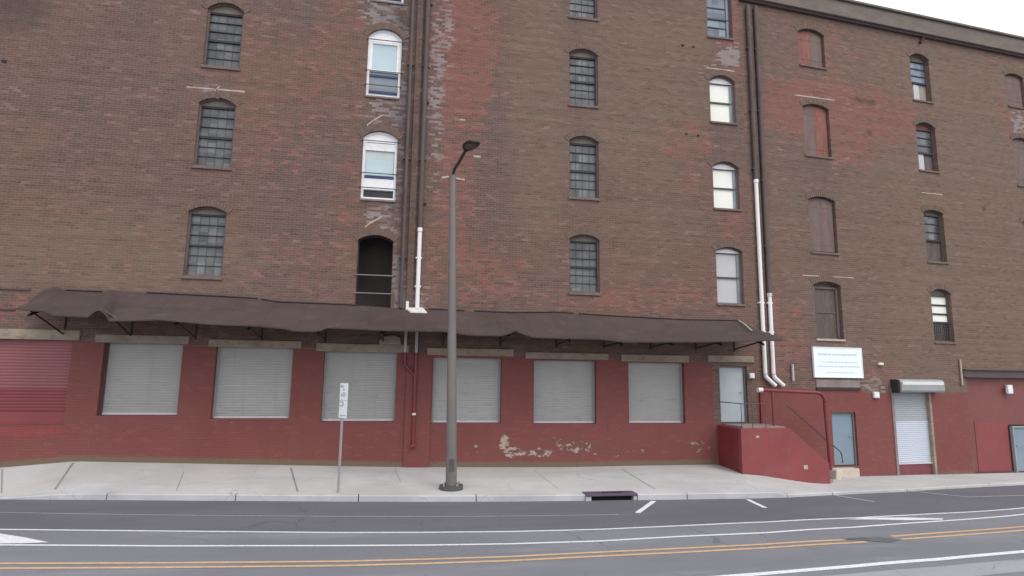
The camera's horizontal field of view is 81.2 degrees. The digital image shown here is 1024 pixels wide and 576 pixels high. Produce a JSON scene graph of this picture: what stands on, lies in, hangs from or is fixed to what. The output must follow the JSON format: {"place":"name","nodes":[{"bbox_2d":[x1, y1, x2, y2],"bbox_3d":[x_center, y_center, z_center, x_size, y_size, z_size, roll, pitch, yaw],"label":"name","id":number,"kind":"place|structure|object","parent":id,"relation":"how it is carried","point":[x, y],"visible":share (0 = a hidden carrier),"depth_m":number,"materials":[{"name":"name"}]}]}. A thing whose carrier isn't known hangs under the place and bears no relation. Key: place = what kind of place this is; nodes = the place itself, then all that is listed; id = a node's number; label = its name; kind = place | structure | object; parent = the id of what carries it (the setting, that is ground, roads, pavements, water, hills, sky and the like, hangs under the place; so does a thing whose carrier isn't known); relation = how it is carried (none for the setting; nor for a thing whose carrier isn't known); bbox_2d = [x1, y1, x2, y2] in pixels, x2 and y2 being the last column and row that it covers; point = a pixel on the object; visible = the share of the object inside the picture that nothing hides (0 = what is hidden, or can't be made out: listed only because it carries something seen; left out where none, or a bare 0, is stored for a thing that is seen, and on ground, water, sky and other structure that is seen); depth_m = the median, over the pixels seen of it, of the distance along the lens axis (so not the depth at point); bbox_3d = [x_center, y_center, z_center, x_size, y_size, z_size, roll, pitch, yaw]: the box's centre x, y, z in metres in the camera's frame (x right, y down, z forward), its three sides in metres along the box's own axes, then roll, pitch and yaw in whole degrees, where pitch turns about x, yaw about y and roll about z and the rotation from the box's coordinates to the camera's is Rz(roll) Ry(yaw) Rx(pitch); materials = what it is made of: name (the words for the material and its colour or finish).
{"place":"outdoors","nodes":[
{"label":"outdoors","id":0,"kind":"place"},
{"bbox_2d":[0,485,1023,575],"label":"road","id":1,"kind":"structure","parent":0,"point":[291,516],"depth_m":11.43,"materials":[{"name":"grey asphalt"}]},
{"bbox_2d":[0,534,44,542],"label":"white chevron","id":2,"kind":"object","parent":1,"relation":"on","point":[5,538],"visible":1,"depth_m":10.61,"materials":[{"name":"paint"}]},
{"bbox_2d":[3,512,618,516],"bbox_3d":[-10.605,4.741,12.606,25.946,0.001,0.348,1,-8,-2],"label":"faint road line","id":3,"kind":"object","parent":1,"relation":"on","point":[362,516],"visible":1,"depth_m":12.70,"materials":[{"name":"white paint"}]},
{"bbox_2d":[0,539,844,563],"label":"yellow road line","id":4,"kind":"object","parent":1,"relation":"on","point":[403,559],"visible":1,"depth_m":9.76,"materials":[{"name":"paint"}]},
{"bbox_2d":[0,541,865,568],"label":"yellow road line","id":5,"kind":"object","parent":1,"relation":"on","point":[417,563],"visible":1,"depth_m":9.56,"materials":[{"name":"paint"}]},
{"bbox_2d":[0,481,1023,501],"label":"kerb","id":6,"kind":"structure","parent":1,"relation":"on","point":[373,497],"depth_m":14.29,"materials":[{"name":"concrete"}]},
{"bbox_2d":[582,491,637,500],"bbox_3d":[2.426,5.214,14.847,1.326,0.264,0.380,2,-8,-10],"label":"storm drain","id":7,"kind":"object","parent":6,"relation":"in","point":[610,495],"visible":0.67,"depth_m":14.79,"materials":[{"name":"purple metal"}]},
{"bbox_2d":[0,514,1023,545],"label":"white road line","id":8,"kind":"object","parent":1,"relation":"on","point":[505,543],"visible":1,"depth_m":10.78,"materials":[{"name":"paint"}]},
{"bbox_2d":[0,507,1023,532],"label":"white road line","id":9,"kind":"object","parent":1,"relation":"on","point":[495,531],"visible":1,"depth_m":11.59,"materials":[{"name":"paint"}]},
{"bbox_2d":[635,501,655,512],"bbox_3d":[3.140,5.125,14.001,0.120,0.001,1.470,-4,-9,27],"label":"parking line","id":10,"kind":"object","parent":1,"relation":"on","point":[643,508],"visible":1,"depth_m":13.91,"materials":[{"name":"white paint"}]},
{"bbox_2d":[746,499,766,507],"bbox_3d":[5.981,5.277,14.629,0.120,0.006,0.969,1,-8,-2],"label":"parking line","id":11,"kind":"object","parent":1,"relation":"on","point":[760,505],"visible":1,"depth_m":14.52,"materials":[{"name":"white paint"}]},
{"bbox_2d":[718,550,1023,575],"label":"white road line","id":12,"kind":"object","parent":1,"relation":"on","point":[871,564],"visible":1,"depth_m":9.85,"materials":[{"name":"paint"}]},
{"bbox_2d":[845,537,897,541],"bbox_3d":[6.893,4.837,11.483,1.245,0.035,0.400,2,-8,-10],"label":"tar patch","id":13,"kind":"object","parent":1,"relation":"on","point":[880,539],"visible":1,"depth_m":11.51,"materials":[{"name":"grey asphalt"}]},
{"bbox_2d":[857,517,942,519],"bbox_3d":[8.733,5.253,13.601,2.726,0.110,0.285,2,-8,-10],"label":"white chevron","id":14,"kind":"object","parent":1,"relation":"on","point":[896,518],"visible":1,"depth_m":13.66,"materials":[{"name":"paint"}]},
{"bbox_2d":[827,559,1023,575],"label":"worn road strip","id":15,"kind":"object","parent":1,"relation":"on","point":[990,568],"visible":1,"depth_m":9.68,"materials":[{"name":"asphalt"}]},
{"bbox_2d":[892,526,1023,536],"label":"yellow road line","id":16,"kind":"object","parent":1,"relation":"on","point":[955,531],"visible":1,"depth_m":12.57,"materials":[{"name":"paint"}]},
{"bbox_2d":[901,529,1023,539],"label":"yellow road line","id":17,"kind":"object","parent":1,"relation":"on","point":[961,534],"visible":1,"depth_m":12.30,"materials":[{"name":"paint"}]},
{"bbox_2d":[0,461,1023,495],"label":"pavement","id":18,"kind":"structure","parent":0,"point":[131,477],"depth_m":16.00,"materials":[{"name":"concrete"}]},
{"bbox_2d":[1,469,2,492],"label":"pavement joint","id":19,"kind":"object","parent":18,"relation":"on","point":[1,480],"visible":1,"depth_m":14.97,"materials":[{"name":"grey concrete"}]},
{"bbox_2d":[54,463,73,489],"bbox_3d":[-11.424,4.782,15.243,0.058,0.374,1.926,5,-9,-26],"label":"pavement joint","id":20,"kind":"object","parent":18,"relation":"on","point":[64,475],"visible":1,"depth_m":15.24,"materials":[{"name":"grey concrete"}]},
{"bbox_2d":[290,468,297,490],"bbox_3d":[-5.731,5.009,15.700,0.047,0.192,2.627,4,-9,-24],"label":"pavement joint","id":21,"kind":"object","parent":18,"relation":"on","point":[294,479],"visible":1,"depth_m":15.62,"materials":[{"name":"grey concrete"}]},
{"bbox_2d":[337,383,347,492],"bbox_3d":[-4.152,3.677,14.595,0.300,2.668,0.056,-5,-10,35],"label":"parking sign","id":22,"kind":"object","parent":18,"relation":"on","point":[343,403],"visible":0.91,"depth_m":14.66,"materials":[{"name":"white metal"}]},
{"bbox_2d":[0,0,786,467],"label":"brick warehouse","id":23,"kind":"structure","parent":18,"relation":"on","point":[224,230],"depth_m":18.56,"materials":[{"name":"brick"}]},
{"bbox_2d":[181,199,232,279],"bbox_3d":[-9.068,-1.432,17.727,1.392,2.414,0.255,2,-8,-10],"label":"window","id":24,"kind":"structure","parent":23,"relation":"in","point":[207,225],"depth_m":17.79,"materials":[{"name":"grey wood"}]},
{"bbox_2d":[191,91,242,170],"bbox_3d":[-9.024,-4.786,18.220,1.424,2.494,0.255,2,-8,-10],"label":"window","id":25,"kind":"structure","parent":23,"relation":"in","point":[216,120],"depth_m":18.29,"materials":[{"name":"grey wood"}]},
{"bbox_2d":[201,0,250,70],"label":"window","id":26,"kind":"structure","parent":23,"relation":"in","point":[225,21],"depth_m":18.75,"materials":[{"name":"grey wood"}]},
{"bbox_2d":[353,228,398,307],"bbox_3d":[-4.350,-0.617,19.055,2.310,3.090,1.387,2,-8,-10],"label":"doorway","id":27,"kind":"structure","parent":23,"relation":"in","point":[375,254],"depth_m":19.64,"materials":[{"name":"brick"}]},
{"bbox_2d":[358,124,403,202],"bbox_3d":[-4.221,-3.928,19.058,1.451,2.564,0.400,2,-8,-10],"label":"window","id":28,"kind":"structure","parent":23,"relation":"in","point":[379,161],"depth_m":19.01,"materials":[{"name":"white plastic"}]},
{"bbox_2d":[362,23,408,99],"bbox_3d":[-4.176,-7.355,19.562,1.492,2.653,0.400,2,-8,-10],"label":"window","id":29,"kind":"structure","parent":23,"relation":"in","point":[383,69],"depth_m":19.51,"materials":[{"name":"white plastic"}]},
{"bbox_2d":[370,0,403,4],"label":"window","id":30,"kind":"structure","parent":23,"relation":"in","point":[399,2],"depth_m":19.71,"materials":[{"name":"white plastic"}]},
{"bbox_2d":[568,0,598,21],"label":"window","id":31,"kind":"structure","parent":23,"relation":"in","point":[578,9],"depth_m":21.17,"materials":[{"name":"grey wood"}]},
{"bbox_2d":[564,43,602,108],"bbox_3d":[2.457,-7.334,20.698,1.407,2.374,0.255,2,-8,-10],"label":"window","id":32,"kind":"structure","parent":23,"relation":"in","point":[582,63],"depth_m":20.78,"materials":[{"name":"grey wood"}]},
{"bbox_2d":[564,130,603,200],"bbox_3d":[2.415,-4.144,20.229,1.397,2.464,0.255,2,-8,-10],"label":"window","id":33,"kind":"structure","parent":23,"relation":"in","point":[583,151],"depth_m":20.31,"materials":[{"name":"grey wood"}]},
{"bbox_2d":[565,228,603,295],"bbox_3d":[2.372,-0.860,19.747,1.363,2.244,0.255,2,-8,-10],"label":"window","id":34,"kind":"structure","parent":23,"relation":"in","point":[583,249],"depth_m":19.82,"materials":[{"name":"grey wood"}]},
{"bbox_2d":[706,0,733,40],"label":"window","id":35,"kind":"structure","parent":23,"relation":"in","point":[718,11],"depth_m":22.12,"materials":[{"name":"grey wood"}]},
{"bbox_2d":[704,69,738,125],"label":"window","id":36,"kind":"structure","parent":23,"relation":"in","point":[721,89],"depth_m":21.65,"materials":[{"name":"white glass"}]},
{"bbox_2d":[708,155,742,211],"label":"window","id":37,"kind":"structure","parent":23,"relation":"in","point":[724,174],"depth_m":21.18,"materials":[{"name":"white glass"}]},
{"bbox_2d":[712,241,745,305],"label":"window","id":38,"kind":"structure","parent":23,"relation":"in","point":[728,263],"depth_m":20.71,"materials":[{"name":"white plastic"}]},
{"bbox_2d":[719,366,746,422],"bbox_3d":[7.384,3.568,20.101,1.108,1.979,0.152,2,-8,-10],"label":"door","id":39,"kind":"structure","parent":23,"relation":"in","point":[732,379],"depth_m":20.09,"materials":[{"name":"grey paint"}]},
{"bbox_2d":[749,373,754,377],"bbox_3d":[8.072,2.953,20.102,0.170,0.170,0.105,2,-8,-10],"label":"alarm box","id":40,"kind":"object","parent":23,"relation":"attached to","point":[751,375],"visible":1,"depth_m":20.07,"materials":[{"name":"white plastic"}]},
{"bbox_2d":[439,140,479,491],"bbox_3d":[-1.221,0.774,14.808,0.599,8.478,2.373,3,-9,-16],"label":"street lamp","id":41,"kind":"object","parent":18,"relation":"on","point":[450,484],"visible":1,"depth_m":15.36,"materials":[{"name":"grey metal"}]},
{"bbox_2d":[718,401,842,483],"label":"entrance stairs","id":42,"kind":"structure","parent":18,"relation":"on","point":[775,451],"depth_m":18.50,"materials":[{"name":"red paint"}]},
{"bbox_2d":[738,0,1023,478],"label":"brick warehouse","id":43,"kind":"structure","parent":18,"relation":"on","point":[884,150],"depth_m":22.55,"materials":[{"name":"brick"}]},
{"bbox_2d":[794,23,826,69],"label":"window","id":44,"kind":"structure","parent":43,"relation":"in","point":[810,49],"depth_m":22.91,"materials":[{"name":"brown wood"}]},
{"bbox_2d":[799,98,833,159],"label":"window","id":45,"kind":"structure","parent":43,"relation":"in","point":[814,118],"depth_m":22.43,"materials":[{"name":"brown wood"}]},
{"bbox_2d":[805,191,839,255],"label":"window","id":46,"kind":"structure","parent":43,"relation":"in","point":[820,210],"depth_m":21.91,"materials":[{"name":"brown wood"}]},
{"bbox_2d":[810,276,845,341],"bbox_3d":[11.296,0.733,21.452,1.450,2.349,0.290,3,-9,-15],"label":"window","id":47,"kind":"structure","parent":43,"relation":"in","point":[826,301],"depth_m":21.52,"materials":[{"name":"brown wood"}]},
{"bbox_2d":[811,347,863,377],"bbox_3d":[11.502,2.631,21.091,2.091,1.069,0.080,3,-9,-15],"label":"notice board","id":48,"kind":"object","parent":43,"relation":"attached to","point":[835,362],"visible":1,"depth_m":21.05,"materials":[{"name":"white plastic"}]},
{"bbox_2d":[831,412,856,464],"bbox_3d":[11.566,5.272,20.902,1.014,1.822,0.122,3,-9,-15],"label":"door","id":49,"kind":"structure","parent":43,"relation":"in","point":[843,425],"depth_m":20.92,"materials":[{"name":"blue metal"}]},
{"bbox_2d":[872,392,879,397],"bbox_3d":[13.003,3.820,21.326,0.230,0.220,0.105,3,-9,-15],"label":"junction box","id":50,"kind":"object","parent":43,"relation":"attached to","point":[876,394],"visible":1,"depth_m":21.28,"materials":[{"name":"white plastic"}]},
{"bbox_2d":[890,379,944,475],"bbox_3d":[14.661,5.047,21.527,2.186,3.481,0.590,3,-9,-15],"label":"roller door","id":51,"kind":"structure","parent":43,"relation":"in","point":[912,415],"depth_m":21.67,"materials":[{"name":"metal"}]},
{"bbox_2d":[906,48,933,103],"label":"window","id":52,"kind":"structure","parent":43,"relation":"in","point":[917,64],"depth_m":24.32,"materials":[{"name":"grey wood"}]},
{"bbox_2d":[912,117,940,173],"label":"window","id":53,"kind":"structure","parent":43,"relation":"in","point":[925,148],"depth_m":23.89,"materials":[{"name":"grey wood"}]},
{"bbox_2d":[920,205,948,263],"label":"window","id":54,"kind":"structure","parent":43,"relation":"in","point":[932,223],"depth_m":23.36,"materials":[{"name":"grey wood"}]},
{"bbox_2d":[927,283,956,343],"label":"window","id":55,"kind":"structure","parent":43,"relation":"in","point":[939,299],"depth_m":22.90,"materials":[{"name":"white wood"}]},
{"bbox_2d":[1005,385,1012,393],"bbox_3d":[19.171,3.906,23.019,0.260,0.340,0.105,3,-9,-15],"label":"meter box","id":56,"kind":"object","parent":43,"relation":"attached to","point":[1009,389],"visible":1,"depth_m":22.98,"materials":[{"name":"white plastic"}]},
{"bbox_2d":[1002,69,1023,109],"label":"window","id":57,"kind":"structure","parent":43,"relation":"in","point":[1013,87],"depth_m":25.58,"materials":[{"name":"brown wood"}]},
{"bbox_2d":[1008,425,1023,472],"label":"door","id":58,"kind":"structure","parent":43,"relation":"in","point":[1016,432],"depth_m":22.83,"materials":[{"name":"blue metal"}]},
{"bbox_2d":[1009,133,1023,186],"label":"window","id":59,"kind":"structure","parent":43,"relation":"in","point":[1018,145],"depth_m":25.11,"materials":[{"name":"brown wood"}]},
{"bbox_2d":[1019,216,1023,237],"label":"window","id":60,"kind":"structure","parent":43,"relation":"in","point":[1021,218],"depth_m":24.56,"materials":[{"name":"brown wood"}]},
{"bbox_2d":[856,0,1023,36],"label":"sky","id":61,"kind":"structure","parent":0,"point":[1007,16],"materials":[{"name":"white"}]}
]}

